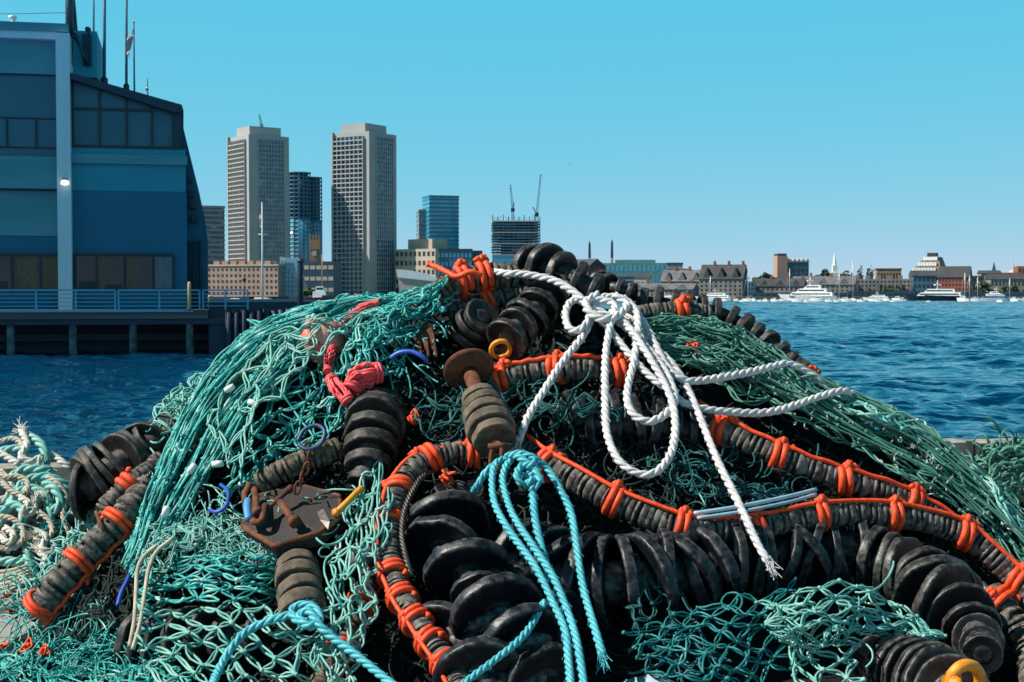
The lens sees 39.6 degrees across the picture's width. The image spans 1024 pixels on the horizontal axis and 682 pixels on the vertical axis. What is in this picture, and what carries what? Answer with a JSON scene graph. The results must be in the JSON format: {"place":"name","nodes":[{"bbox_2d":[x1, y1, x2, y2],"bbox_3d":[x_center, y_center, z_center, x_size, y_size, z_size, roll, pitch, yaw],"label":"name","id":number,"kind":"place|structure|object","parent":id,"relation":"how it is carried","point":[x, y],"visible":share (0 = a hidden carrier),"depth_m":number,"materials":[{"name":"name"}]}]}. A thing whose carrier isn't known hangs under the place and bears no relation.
{"place":"outdoors","nodes":[
{"label":"outdoors","id":0,"kind":"place"},
{"bbox_2d":[0,479,74,587],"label":"net","id":1,"kind":"object","parent":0,"point":[19,551],"visible":0.04,"depth_m":7.36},
{"bbox_2d":[202,205,224,264],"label":"office building","id":2,"kind":"structure","parent":0,"point":[214,216],"depth_m":1081.74,"materials":[{"name":"grey glass"}]},
{"bbox_2d":[227,126,289,263],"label":"residential tower","id":3,"kind":"structure","parent":0,"point":[257,169],"depth_m":976.55,"materials":[{"name":"concrete"}]},
{"bbox_2d":[289,172,310,260],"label":"round glass tower","id":4,"kind":"structure","parent":0,"point":[299,225],"depth_m":1168.52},
{"bbox_2d":[331,123,396,294],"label":"residential tower","id":5,"kind":"structure","parent":0,"point":[363,208],"depth_m":991.38,"materials":[{"name":"concrete"}]},
{"bbox_2d":[0,466,986,643],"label":"quay","id":6,"kind":"structure","parent":0,"point":[4,633],"depth_m":6.46,"materials":[{"name":"concrete"}]},
{"bbox_2d":[0,431,71,585],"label":"rope","id":7,"kind":"object","parent":6,"relation":"on","point":[37,472],"visible":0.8,"depth_m":7.07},
{"bbox_2d":[0,559,37,594],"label":"rope","id":8,"kind":"object","parent":7,"relation":"on","point":[26,571],"visible":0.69,"depth_m":6.76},
{"bbox_2d":[0,417,70,566],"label":"rope","id":9,"kind":"object","parent":7,"relation":"on","point":[43,550],"visible":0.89,"depth_m":7.03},
{"bbox_2d":[0,436,70,550],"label":"rope","id":10,"kind":"object","parent":7,"relation":"on","point":[25,492],"visible":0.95,"depth_m":7.01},
{"bbox_2d":[0,492,73,618],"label":"net scrap","id":11,"kind":"object","parent":6,"relation":"on","point":[59,526],"visible":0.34,"depth_m":6.80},
{"bbox_2d":[0,438,1019,482],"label":"timber curb","id":12,"kind":"structure","parent":6,"relation":"on","point":[961,445],"depth_m":12.16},
{"bbox_2d":[0,293,1023,681],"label":"net heap","id":13,"kind":"object","parent":6,"relation":"on","point":[1002,673],"visible":0.12,"depth_m":6.04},
{"bbox_2d":[0,589,207,681],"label":"trawl net","id":14,"kind":"object","parent":13,"relation":"on","point":[94,664],"visible":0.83,"depth_m":5.51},
{"bbox_2d":[23,474,151,626],"bbox_3d":[-1.728,0.866,5.938,0.615,0.590,0.209,-2,3,-42],"label":"footrope","id":15,"kind":"object","parent":14,"relation":"on","point":[47,600],"visible":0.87,"depth_m":5.83,"materials":[{"name":"rubber"}]},
{"bbox_2d":[0,507,100,647],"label":"net scrap","id":16,"kind":"object","parent":15,"relation":"attached to","point":[78,532],"visible":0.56,"depth_m":6.10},
{"bbox_2d":[96,452,161,519],"bbox_3d":[-1.625,0.630,6.118,0.328,0.291,0.127,-2,2,-37],"label":"footrope","id":17,"kind":"object","parent":15,"relation":"attached to","point":[125,481],"visible":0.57,"depth_m":6.06,"materials":[{"name":"rubber"}]},
{"bbox_2d":[150,372,248,468],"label":"trawl net","id":18,"kind":"object","parent":17,"relation":"on","point":[167,408],"visible":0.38,"depth_m":6.43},
{"bbox_2d":[53,544,165,645],"bbox_3d":[-1.595,0.985,5.754,0.382,0.444,0.452,-2,3,-43],"label":"trawl net","id":19,"kind":"object","parent":14,"relation":"on","point":[89,593],"visible":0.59,"depth_m":5.73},
{"bbox_2d":[113,604,268,680],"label":"rubber disc string","id":20,"kind":"object","parent":13,"relation":"on","point":[203,652],"visible":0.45,"depth_m":5.44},
{"bbox_2d":[138,549,277,610],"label":"trawl net","id":21,"kind":"object","parent":13,"relation":"on","point":[193,584],"visible":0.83,"depth_m":5.49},
{"bbox_2d":[118,482,279,601],"bbox_3d":[-1.207,0.805,5.751,1.053,0.403,0.443,1,2,20],"label":"net scrap","id":22,"kind":"object","parent":21,"relation":"on","point":[198,533],"visible":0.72,"depth_m":5.74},
{"bbox_2d":[127,544,157,646],"bbox_3d":[-1.450,0.982,5.523,0.066,0.327,0.379,0,2,0],"label":"cord","id":23,"kind":"object","parent":22,"relation":"hanging from","point":[136,583],"visible":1,"depth_m":5.50,"materials":[{"name":"beige fabric"}]},
{"bbox_2d":[134,600,347,681],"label":"trawl net","id":24,"kind":"object","parent":13,"relation":"on","point":[277,635],"visible":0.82,"depth_m":5.22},
{"bbox_2d":[131,538,172,649],"bbox_3d":[-1.411,0.973,5.513,0.062,0.361,0.395,0,2,8],"label":"cord","id":25,"kind":"object","parent":24,"relation":"hanging from","point":[146,580],"visible":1,"depth_m":5.49,"materials":[{"name":"beige fabric"}]},
{"bbox_2d":[274,549,326,628],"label":"rubber disc string","id":26,"kind":"object","parent":24,"relation":"on","point":[298,574],"visible":0.79,"depth_m":5.33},
{"bbox_2d":[240,482,345,557],"bbox_3d":[-0.881,0.750,5.710,0.433,0.336,0.610,0,2,0],"label":"trawl door bracket","id":27,"kind":"object","parent":26,"relation":"on","point":[300,521],"visible":0.93,"depth_m":5.65,"materials":[{"name":"metal"}]},
{"bbox_2d":[209,599,396,681],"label":"rope","id":28,"kind":"object","parent":24,"relation":"on","point":[298,612],"visible":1,"depth_m":5.06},
{"bbox_2d":[120,291,393,577],"bbox_3d":[-1.188,0.367,6.352,1.426,1.177,0.660,-2,3,-42],"label":"trawl net","id":29,"kind":"object","parent":13,"relation":"on","point":[229,362],"visible":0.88,"depth_m":6.23,"materials":[{"name":"fabric"}]},
{"bbox_2d":[247,284,459,354],"bbox_3d":[-0.733,-0.100,6.639,1.005,0.399,0.328,0,2,-9],"label":"trawl net","id":30,"kind":"object","parent":29,"relation":"on","point":[387,298],"visible":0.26,"depth_m":6.62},
{"bbox_2d":[217,316,367,507],"bbox_3d":[-0.906,0.303,6.263,0.664,0.814,0.705,0,2,0],"label":"trawl net","id":31,"kind":"object","parent":13,"relation":"hanging from","point":[274,449],"visible":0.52,"depth_m":6.20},
{"bbox_2d":[296,423,326,451],"bbox_3d":[-0.841,0.403,5.957,0.132,0.112,0.088,0,2,0],"label":"tie","id":32,"kind":"object","parent":31,"relation":"attached to","point":[307,428],"visible":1,"depth_m":5.95,"materials":[{"name":"blue plastic"}]},
{"bbox_2d":[298,316,345,362],"bbox_3d":[-0.865,-0.004,6.485,0.216,0.218,0.217,0,2,0],"label":"net float","id":33,"kind":"object","parent":31,"relation":"on","point":[322,334],"visible":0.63,"depth_m":6.41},
{"bbox_2d":[324,373,353,406],"bbox_3d":[-0.760,0.215,6.195,0.082,0.142,0.197,-2,3,-38],"label":"twine hank","id":34,"kind":"object","parent":31,"relation":"on","point":[345,398],"visible":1,"depth_m":6.16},
{"bbox_2d":[206,309,391,468],"bbox_3d":[-0.975,0.187,6.338,0.480,0.652,0.907,2,3,43],"label":"trawl net","id":35,"kind":"object","parent":13,"relation":"on","point":[357,316],"visible":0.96,"depth_m":6.33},
{"bbox_2d":[309,545,380,681],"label":"net","id":36,"kind":"object","parent":13,"relation":"on","point":[356,623],"visible":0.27,"depth_m":5.29,"materials":[{"name":"fabric"}]},
{"bbox_2d":[309,461,395,681],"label":"trawl net","id":37,"kind":"object","parent":13,"relation":"hanging from","point":[358,502],"visible":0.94,"depth_m":5.36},
{"bbox_2d":[325,275,450,397],"bbox_3d":[-0.568,-0.033,6.369,0.573,0.542,0.523,0,2,0],"label":"trawl net","id":38,"kind":"object","parent":13,"relation":"on","point":[401,304],"visible":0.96,"depth_m":6.35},
{"bbox_2d":[343,361,383,395],"bbox_3d":[-0.647,0.165,6.175,0.176,0.152,0.116,-1,2,-18],"label":"twine hank","id":39,"kind":"object","parent":38,"relation":"attached to","point":[372,375],"visible":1,"depth_m":6.15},
{"bbox_2d":[371,437,480,681],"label":"footrope","id":40,"kind":"object","parent":13,"relation":"on","point":[416,619],"visible":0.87,"depth_m":5.37,"materials":[{"name":"rubber"}]},
{"bbox_2d":[399,464,449,578],"bbox_3d":[-0.367,0.701,5.669,0.106,0.374,0.643,0,2,10],"label":"wire cable","id":41,"kind":"object","parent":40,"relation":"attached to","point":[416,484],"visible":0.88,"depth_m":5.55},
{"bbox_2d":[460,449,612,681],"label":"rope","id":42,"kind":"object","parent":40,"relation":"attached to","point":[531,474],"visible":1,"depth_m":5.20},
{"bbox_2d":[405,474,581,681],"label":"rubber disc string","id":43,"kind":"object","parent":13,"relation":"on","point":[487,593],"visible":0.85,"depth_m":5.14,"materials":[{"name":"rubber"}]},
{"bbox_2d":[36,293,1005,681],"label":"trawl net","id":44,"kind":"object","parent":13,"relation":"on","point":[632,453],"visible":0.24,"depth_m":6.14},
{"bbox_2d":[69,415,175,520],"bbox_3d":[-1.728,0.559,6.275,0.502,0.448,0.311,-1,2,-35],"label":"rubber disc string","id":45,"kind":"object","parent":44,"relation":"on","point":[102,468],"visible":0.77,"depth_m":6.20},
{"bbox_2d":[145,298,449,498],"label":"frayed tufts","id":46,"kind":"object","parent":44,"relation":"on","point":[194,381],"visible":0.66,"depth_m":6.28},
{"bbox_2d":[252,438,343,491],"bbox_3d":[-0.902,0.528,6.012,0.417,0.228,0.121,-1,2,-17],"label":"footrope","id":47,"kind":"object","parent":44,"relation":"on","point":[275,474],"visible":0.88,"depth_m":5.96,"materials":[{"name":"rubber"}]},
{"bbox_2d":[343,388,407,489],"bbox_3d":[-0.588,0.411,6.065,0.275,0.413,0.477,0,2,0],"label":"rubber disc string","id":48,"kind":"object","parent":44,"relation":"on","point":[375,424],"visible":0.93,"depth_m":5.98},
{"bbox_2d":[447,299,498,348],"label":"rubber disc string","id":49,"kind":"object","parent":44,"relation":"on","point":[474,319],"visible":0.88,"depth_m":6.45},
{"bbox_2d":[443,348,515,456],"bbox_3d":[-0.137,0.256,6.032,0.230,0.438,0.560,-1,2,-15],"label":"bobbin","id":50,"kind":"object","parent":44,"relation":"hanging from","point":[487,416],"visible":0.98,"depth_m":5.90,"materials":[{"name":"brown rubber"}]},
{"bbox_2d":[441,284,527,320],"bbox_3d":[-0.073,-0.192,6.722,0.529,0.196,0.125,0,2,-12],"label":"footrope","id":51,"kind":"object","parent":44,"relation":"on","point":[498,298],"visible":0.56,"depth_m":6.68,"materials":[{"name":"rubber"}]},
{"bbox_2d":[403,254,523,323],"bbox_3d":[-0.236,-0.240,6.679,0.641,0.340,0.199,-1,2,-31],"label":"footrope","id":52,"kind":"object","parent":51,"relation":"on","point":[467,285],"visible":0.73,"depth_m":6.65,"materials":[{"name":"rubber"}]},
{"bbox_2d":[411,319,437,357],"bbox_3d":[-0.397,-0.018,6.385,0.093,0.178,0.220,-1,2,-16],"label":"frayed strap","id":53,"kind":"object","parent":52,"relation":"hanging from","point":[426,330],"visible":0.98,"depth_m":6.36,"materials":[{"name":"fabric"}]},
{"bbox_2d":[426,261,482,278],"bbox_3d":[-0.276,-0.329,6.587,0.300,0.087,0.074,1,2,27],"label":"orange tail","id":54,"kind":"object","parent":52,"relation":"attached to","point":[449,273],"visible":1,"depth_m":6.55},
{"bbox_2d":[492,268,855,579],"bbox_3d":[0.597,0.279,6.031,1.733,1.215,1.197,0,2,11],"label":"rope","id":55,"kind":"object","parent":52,"relation":"hanging from","point":[628,317],"visible":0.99,"depth_m":6.14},
{"bbox_2d":[414,342,625,450],"bbox_3d":[0.031,0.249,6.189,0.923,0.474,0.552,0,2,0],"label":"net scrap","id":56,"kind":"object","parent":44,"relation":"on","point":[549,407],"visible":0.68,"depth_m":6.12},
{"bbox_2d":[487,262,576,359],"bbox_3d":[0.118,-0.144,6.555,0.222,0.450,0.612,2,3,38],"label":"rubber disc string","id":57,"kind":"object","parent":44,"relation":"on","point":[527,317],"visible":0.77,"depth_m":6.41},
{"bbox_2d":[511,242,604,297],"bbox_3d":[0.230,-0.303,6.728,0.462,0.331,0.263,2,3,42],"label":"rubber disc string","id":58,"kind":"object","parent":44,"relation":"on","point":[550,259],"visible":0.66,"depth_m":6.69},
{"bbox_2d":[487,349,638,392],"bbox_3d":[0.215,0.137,6.324,0.706,0.204,0.154,0,2,-5],"label":"footrope","id":59,"kind":"object","parent":44,"relation":"on","point":[506,375],"visible":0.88,"depth_m":6.28,"materials":[{"name":"rubber"}]},
{"bbox_2d":[590,270,637,301],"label":"rubber disc string","id":60,"kind":"object","parent":44,"relation":"on","point":[613,283],"visible":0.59,"depth_m":6.79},
{"bbox_2d":[637,294,714,320],"bbox_3d":[0.707,-0.143,6.688,0.508,0.156,0.122,0,2,-4],"label":"footrope","id":61,"kind":"object","parent":44,"relation":"on","point":[682,305],"visible":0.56,"depth_m":6.65,"materials":[{"name":"rubber"}]},
{"bbox_2d":[631,287,820,377],"bbox_3d":[1.003,-0.038,6.789,0.927,0.443,0.214,0,2,11],"label":"rubber disc string","id":62,"kind":"object","parent":44,"relation":"on","point":[747,322],"visible":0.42,"depth_m":6.75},
{"bbox_2d":[517,433,1023,608],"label":"footrope","id":63,"kind":"object","parent":44,"relation":"on","point":[894,512],"visible":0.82,"depth_m":5.80,"materials":[{"name":"rubber"}]},
{"bbox_2d":[644,413,818,534],"bbox_3d":[1.030,0.559,5.992,0.949,0.480,0.479,0,2,-7],"label":"net scrap","id":64,"kind":"object","parent":63,"relation":"on","point":[769,493],"visible":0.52,"depth_m":5.95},
{"bbox_2d":[694,487,817,519],"bbox_3d":[1.004,0.654,5.713,0.636,0.081,0.079,-1,2,-30],"label":"cord","id":65,"kind":"object","parent":63,"relation":"attached to","point":[754,503],"visible":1,"depth_m":5.67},
{"bbox_2d":[698,399,955,513],"bbox_3d":[1.341,0.551,6.120,1.170,0.582,0.261,0,2,9],"label":"footrope","id":66,"kind":"object","parent":44,"relation":"on","point":[848,478],"visible":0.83,"depth_m":6.05,"materials":[{"name":"rubber"}]},
{"bbox_2d":[545,388,698,457],"bbox_3d":[0.479,0.363,6.268,0.668,0.308,0.298,0,2,0],"label":"rubber disc string","id":67,"kind":"object","parent":13,"relation":"on","point":[591,423],"visible":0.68,"depth_m":6.19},
{"bbox_2d":[517,519,870,631],"bbox_3d":[0.795,0.909,5.629,1.594,0.411,0.427,-1,2,-20],"label":"rubber disc string","id":68,"kind":"object","parent":13,"relation":"on","point":[709,566],"visible":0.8,"depth_m":5.48,"materials":[{"name":"rubber"}]},
{"bbox_2d":[621,577,813,681],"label":"trawl net","id":69,"kind":"object","parent":13,"relation":"on","point":[687,673],"visible":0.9,"depth_m":5.10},
{"bbox_2d":[623,552,732,681],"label":"net scrap","id":70,"kind":"object","parent":69,"relation":"on","point":[644,586],"visible":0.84,"depth_m":5.24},
{"bbox_2d":[642,312,812,404],"bbox_3d":[0.967,0.081,6.442,0.782,0.417,0.527,0,2,0],"label":"trawl net","id":71,"kind":"object","parent":13,"relation":"on","point":[730,353],"visible":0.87,"depth_m":6.46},
{"bbox_2d":[647,315,1023,561],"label":"trawl net","id":72,"kind":"object","parent":13,"relation":"on","point":[954,457],"visible":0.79,"depth_m":6.32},
{"bbox_2d":[685,341,1011,529],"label":"frayed tufts","id":73,"kind":"object","parent":72,"relation":"on","point":[912,446],"visible":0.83,"depth_m":6.28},
{"bbox_2d":[832,394,1023,531],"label":"net scrap","id":74,"kind":"object","parent":72,"relation":"on","point":[1004,506],"visible":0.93,"depth_m":6.34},
{"bbox_2d":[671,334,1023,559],"bbox_3d":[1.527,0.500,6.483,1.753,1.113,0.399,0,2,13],"label":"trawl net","id":75,"kind":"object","parent":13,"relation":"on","point":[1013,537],"visible":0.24,"depth_m":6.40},
{"bbox_2d":[754,561,947,667],"bbox_3d":[1.250,1.015,5.290,0.819,0.312,0.364,-1,2,-27],"label":"trawl net","id":76,"kind":"object","parent":13,"relation":"on","point":[801,628],"visible":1,"depth_m":5.25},
{"bbox_2d":[774,627,865,681],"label":"net scrap","id":77,"kind":"object","parent":76,"relation":"on","point":[822,670],"visible":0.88,"depth_m":5.09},
{"bbox_2d":[846,634,989,681],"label":"rubber disc string","id":78,"kind":"object","parent":13,"relation":"on","point":[907,658],"visible":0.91,"depth_m":5.08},
{"bbox_2d":[856,525,1005,673],"bbox_3d":[1.706,1.003,5.652,0.396,0.479,0.716,-1,2,-35],"label":"rubber disc string","id":79,"kind":"object","parent":13,"relation":"on","point":[944,592],"visible":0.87,"depth_m":5.58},
{"bbox_2d":[941,659,985,681],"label":"shackle","id":80,"kind":"object","parent":13,"relation":"on","point":[955,670],"visible":1,"depth_m":4.80,"materials":[{"name":"yellow paint"}]},
{"bbox_2d":[982,581,1023,681],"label":"footrope","id":81,"kind":"object","parent":13,"relation":"on","point":[1007,600],"visible":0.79,"depth_m":5.80,"materials":[{"name":"rubber"}]},
{"bbox_2d":[957,417,1023,506],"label":"trawl net","id":82,"kind":"object","parent":6,"relation":"on","point":[991,454],"visible":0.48,"depth_m":9.21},
{"bbox_2d":[0,300,1023,463],"bbox_3d":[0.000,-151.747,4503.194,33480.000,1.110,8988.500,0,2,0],"label":"water","id":83,"kind":"structure","parent":0,"point":[950,369],"depth_m":72.28,"materials":[{"name":"blue liquid"}]},
{"bbox_2d":[0,299,316,355],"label":"pier","id":84,"kind":"structure","parent":83,"relation":"in","point":[214,329],"depth_m":92.29,"materials":[{"name":"concrete"}]},
{"bbox_2d":[0,289,115,309],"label":"railing","id":85,"kind":"object","parent":84,"relation":"on","point":[75,298],"visible":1,"depth_m":89.34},
{"bbox_2d":[0,21,207,308],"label":"pier building","id":86,"kind":"structure","parent":84,"relation":"on","point":[123,209],"depth_m":93.49,"materials":[{"name":"blue metal"}]},
{"bbox_2d":[65,0,90,66],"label":"roof mast","id":87,"kind":"object","parent":86,"relation":"on","point":[70,15],"visible":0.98,"depth_m":93.64,"materials":[{"name":"metal"}]},
{"bbox_2d":[76,256,95,288],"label":"window","id":88,"kind":"structure","parent":86,"relation":"in","point":[85,265],"depth_m":93.49,"materials":[{"name":"grey glass"}]},
{"bbox_2d":[97,256,123,288],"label":"window","id":89,"kind":"structure","parent":86,"relation":"in","point":[112,265],"depth_m":93.87,"materials":[{"name":"grey glass"}]},
{"bbox_2d":[126,256,151,288],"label":"window","id":90,"kind":"structure","parent":86,"relation":"in","point":[143,264],"depth_m":94.31,"materials":[{"name":"grey glass"}]},
{"bbox_2d":[778,276,837,299],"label":"motor yacht","id":91,"kind":"object","parent":83,"relation":"on","point":[808,292],"visible":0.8,"depth_m":636.97,"materials":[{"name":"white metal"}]},
{"bbox_2d":[905,280,960,300],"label":"motor yacht","id":92,"kind":"object","parent":83,"relation":"on","point":[937,294],"visible":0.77,"depth_m":637.32,"materials":[{"name":"metal"}]},
{"bbox_2d":[0,0,1023,280],"label":"sky","id":93,"kind":"structure","parent":0,"point":[695,134],"materials":[{"name":"blue"}]},
{"bbox_2d":[491,215,539,263],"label":"unfinished tower","id":94,"kind":"structure","parent":0,"point":[512,238],"depth_m":1218.78,"materials":[{"name":"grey glass"}]},
{"bbox_2d":[212,295,1022,299],"bbox_3d":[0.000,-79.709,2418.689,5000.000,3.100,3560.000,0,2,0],"label":"shore ground","id":95,"kind":"structure","parent":0,"point":[758,298],"depth_m":699.70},
{"bbox_2d":[208,261,303,296],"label":"brick hotel","id":96,"kind":"structure","parent":95,"relation":"on","point":[226,274],"depth_m":713.60,"materials":[{"name":"beige brick"}]},
{"bbox_2d":[280,257,306,296],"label":"glass atrium","id":97,"kind":"object","parent":96,"relation":"on","point":[290,278],"visible":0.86,"depth_m":715.31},
{"bbox_2d":[308,177,322,260],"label":"round glass tower","id":98,"kind":"structure","parent":95,"relation":"on","point":[316,224],"depth_m":1180.98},
{"bbox_2d":[303,261,341,295],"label":"office","id":99,"kind":"structure","parent":95,"relation":"on","point":[332,276],"depth_m":828.06,"materials":[{"name":"beige stone"}]},
{"bbox_2d":[396,269,436,292],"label":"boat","id":100,"kind":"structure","parent":95,"relation":"on","point":[409,279],"depth_m":699.96,"materials":[{"name":"white paint"}]},
{"bbox_2d":[395,239,446,293],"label":"stone office","id":101,"kind":"structure","parent":95,"relation":"on","point":[417,255],"depth_m":991.31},
{"bbox_2d":[422,195,458,248],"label":"glass tower","id":102,"kind":"structure","parent":95,"relation":"on","point":[442,216],"depth_m":1301.62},
{"bbox_2d":[438,249,472,277],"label":"glass office","id":103,"kind":"structure","parent":95,"relation":"on","point":[448,258],"depth_m":984.30,"materials":[{"name":"glass"}]},
{"bbox_2d":[603,260,666,282],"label":"arena","id":104,"kind":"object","parent":95,"relation":"on","point":[622,268],"visible":0.38,"depth_m":1246.64,"materials":[{"name":"glass"}]},
{"bbox_2d":[628,279,699,296],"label":"wharf building","id":105,"kind":"structure","parent":95,"relation":"on","point":[669,286],"depth_m":708.90,"materials":[{"name":"grey stone"}]},
{"bbox_2d":[793,273,857,292],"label":"wharf building","id":106,"kind":"structure","parent":95,"relation":"on","point":[830,283],"depth_m":754.72,"materials":[{"name":"grey stone"}]},
{"bbox_2d":[855,275,912,290],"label":"terraced condos","id":107,"kind":"structure","parent":95,"relation":"on","point":[878,283],"depth_m":785.19,"materials":[{"name":"grey stone"}]},
{"bbox_2d":[908,270,937,294],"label":"blue wharf","id":108,"kind":"structure","parent":95,"relation":"on","point":[923,280],"depth_m":778.85,"materials":[{"name":"stone"}]},
{"bbox_2d":[937,266,972,291],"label":"brick wharf","id":109,"kind":"structure","parent":95,"relation":"on","point":[952,277],"depth_m":743.20,"materials":[{"name":"brick"}]},
{"bbox_2d":[660,266,699,285],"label":"wharf building","id":110,"kind":"structure","parent":0,"point":[676,275],"depth_m":734.33,"materials":[{"name":"grey stone"}]},
{"bbox_2d":[698,261,748,296],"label":"wharf building","id":111,"kind":"structure","parent":0,"point":[731,280],"depth_m":725.69,"materials":[{"name":"grey stone"}]},
{"bbox_2d":[755,275,807,292],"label":"wharf building","id":112,"kind":"structure","parent":0,"point":[771,285],"depth_m":737.76,"materials":[{"name":"grey stone"}]},
{"bbox_2d":[773,253,808,278],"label":"arched block","id":113,"kind":"structure","parent":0,"point":[783,264],"depth_m":898.95,"materials":[{"name":"blue brick"}]},
{"bbox_2d":[846,291,914,296],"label":"waterfront block","id":114,"kind":"structure","parent":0,"point":[886,293],"depth_m":711.73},
{"bbox_2d":[912,253,945,270],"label":"stepped block","id":115,"kind":"structure","parent":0,"point":[932,261],"depth_m":848.57,"materials":[{"name":"stone"}]},
{"bbox_2d":[985,274,1023,291],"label":"terrace","id":116,"kind":"structure","parent":0,"point":[1000,280],"depth_m":818.82,"materials":[{"name":"grey stone"}]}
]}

